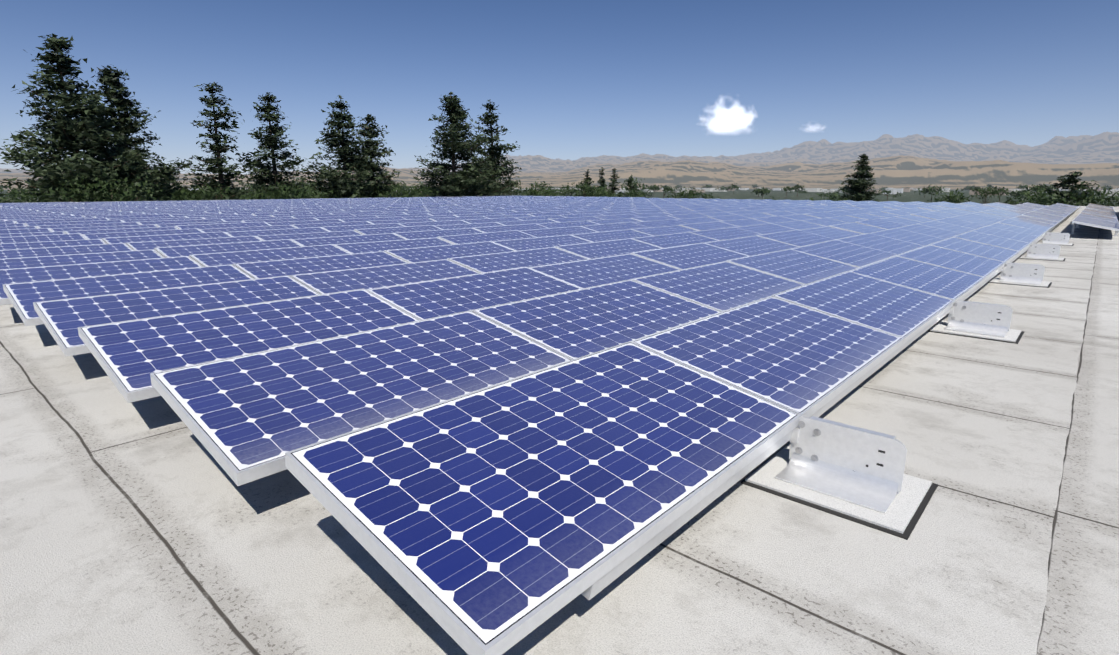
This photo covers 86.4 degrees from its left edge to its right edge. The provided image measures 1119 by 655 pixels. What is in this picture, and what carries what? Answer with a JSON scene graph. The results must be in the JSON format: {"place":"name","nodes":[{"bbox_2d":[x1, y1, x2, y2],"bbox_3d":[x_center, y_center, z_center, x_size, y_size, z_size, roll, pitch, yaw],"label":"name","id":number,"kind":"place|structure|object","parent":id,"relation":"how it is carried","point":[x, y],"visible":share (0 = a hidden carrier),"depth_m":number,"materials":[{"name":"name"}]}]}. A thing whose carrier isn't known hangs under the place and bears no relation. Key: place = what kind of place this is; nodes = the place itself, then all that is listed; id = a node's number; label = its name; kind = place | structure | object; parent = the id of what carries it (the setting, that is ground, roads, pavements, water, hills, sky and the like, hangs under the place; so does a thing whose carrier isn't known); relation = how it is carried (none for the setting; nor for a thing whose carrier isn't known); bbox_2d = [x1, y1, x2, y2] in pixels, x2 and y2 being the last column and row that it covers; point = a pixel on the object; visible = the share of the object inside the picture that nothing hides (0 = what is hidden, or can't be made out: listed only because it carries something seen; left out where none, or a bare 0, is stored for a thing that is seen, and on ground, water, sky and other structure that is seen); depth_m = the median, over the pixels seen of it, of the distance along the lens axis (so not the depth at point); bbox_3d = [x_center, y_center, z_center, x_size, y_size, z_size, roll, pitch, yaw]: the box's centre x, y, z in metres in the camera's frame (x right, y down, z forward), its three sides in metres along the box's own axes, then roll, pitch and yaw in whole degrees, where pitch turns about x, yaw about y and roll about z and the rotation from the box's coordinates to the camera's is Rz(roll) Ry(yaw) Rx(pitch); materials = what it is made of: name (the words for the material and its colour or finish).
{"place":"outdoors","nodes":[
{"label":"outdoors","id":0,"kind":"place"},
{"bbox_2d":[0,135,1065,174],"bbox_3d":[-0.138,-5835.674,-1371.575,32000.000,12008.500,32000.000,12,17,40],"label":"haze","id":1,"kind":"object","parent":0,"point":[404,157],"visible":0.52,"depth_m":14395.73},
{"bbox_2d":[0,132,1118,189],"bbox_3d":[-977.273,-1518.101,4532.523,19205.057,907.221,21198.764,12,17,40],"label":"hills","id":2,"kind":"structure","parent":0,"point":[915,161],"depth_m":4646.65,"materials":[{"name":"brown soil"}]},
{"bbox_2d":[0,189,1118,205],"bbox_3d":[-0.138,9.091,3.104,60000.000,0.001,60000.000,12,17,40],"label":"ground","id":3,"kind":"structure","parent":0,"point":[910,196],"depth_m":633.75,"materials":[{"name":"green plant"}]},
{"bbox_2d":[0,33,878,202],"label":"conifers","id":4,"kind":"object","parent":3,"relation":"on","point":[96,136],"visible":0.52,"depth_m":58.64,"materials":[{"name":"green plant"}]},
{"bbox_2d":[0,168,1118,206],"bbox_3d":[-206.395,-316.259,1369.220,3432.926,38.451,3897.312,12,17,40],"label":"bushes","id":5,"kind":"object","parent":3,"relation":"on","point":[307,192],"visible":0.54,"depth_m":69.03,"materials":[{"name":"green plant"}]},
{"bbox_2d":[7,188,1118,195],"bbox_3d":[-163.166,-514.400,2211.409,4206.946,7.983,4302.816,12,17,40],"label":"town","id":6,"kind":"object","parent":3,"relation":"on","point":[896,190],"visible":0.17,"depth_m":1235.84,"materials":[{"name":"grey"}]},
{"bbox_2d":[1036,171,1099,205],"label":"tree","id":7,"kind":"object","parent":3,"relation":"on","point":[1065,183],"visible":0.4,"depth_m":96.66,"materials":[{"name":"green plant"}]},
{"bbox_2d":[0,205,1118,654],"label":"roof","id":8,"kind":"structure","parent":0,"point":[144,527],"depth_m":1.83,"materials":[{"name":"grey concrete"}]},
{"bbox_2d":[581,209,1118,599],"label":"rails","id":9,"kind":"object","parent":8,"relation":"on","point":[604,581],"depth_m":1.88,"materials":[{"name":"metal"}]},
{"bbox_2d":[0,196,1118,654],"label":"solar panels","id":10,"kind":"object","parent":9,"relation":"on","point":[488,424],"visible":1,"depth_m":3.12,"materials":[{"name":"blue glass"}]},
{"bbox_2d":[741,232,1073,539],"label":"brackets","id":11,"kind":"object","parent":8,"relation":"on","point":[851,473],"visible":0.96,"depth_m":2.17,"materials":[{"name":"metal"}]},
{"bbox_2d":[0,0,1118,148],"label":"sky","id":12,"kind":"structure","parent":0,"point":[560,74],"materials":[{"name":"blue"}]}
]}

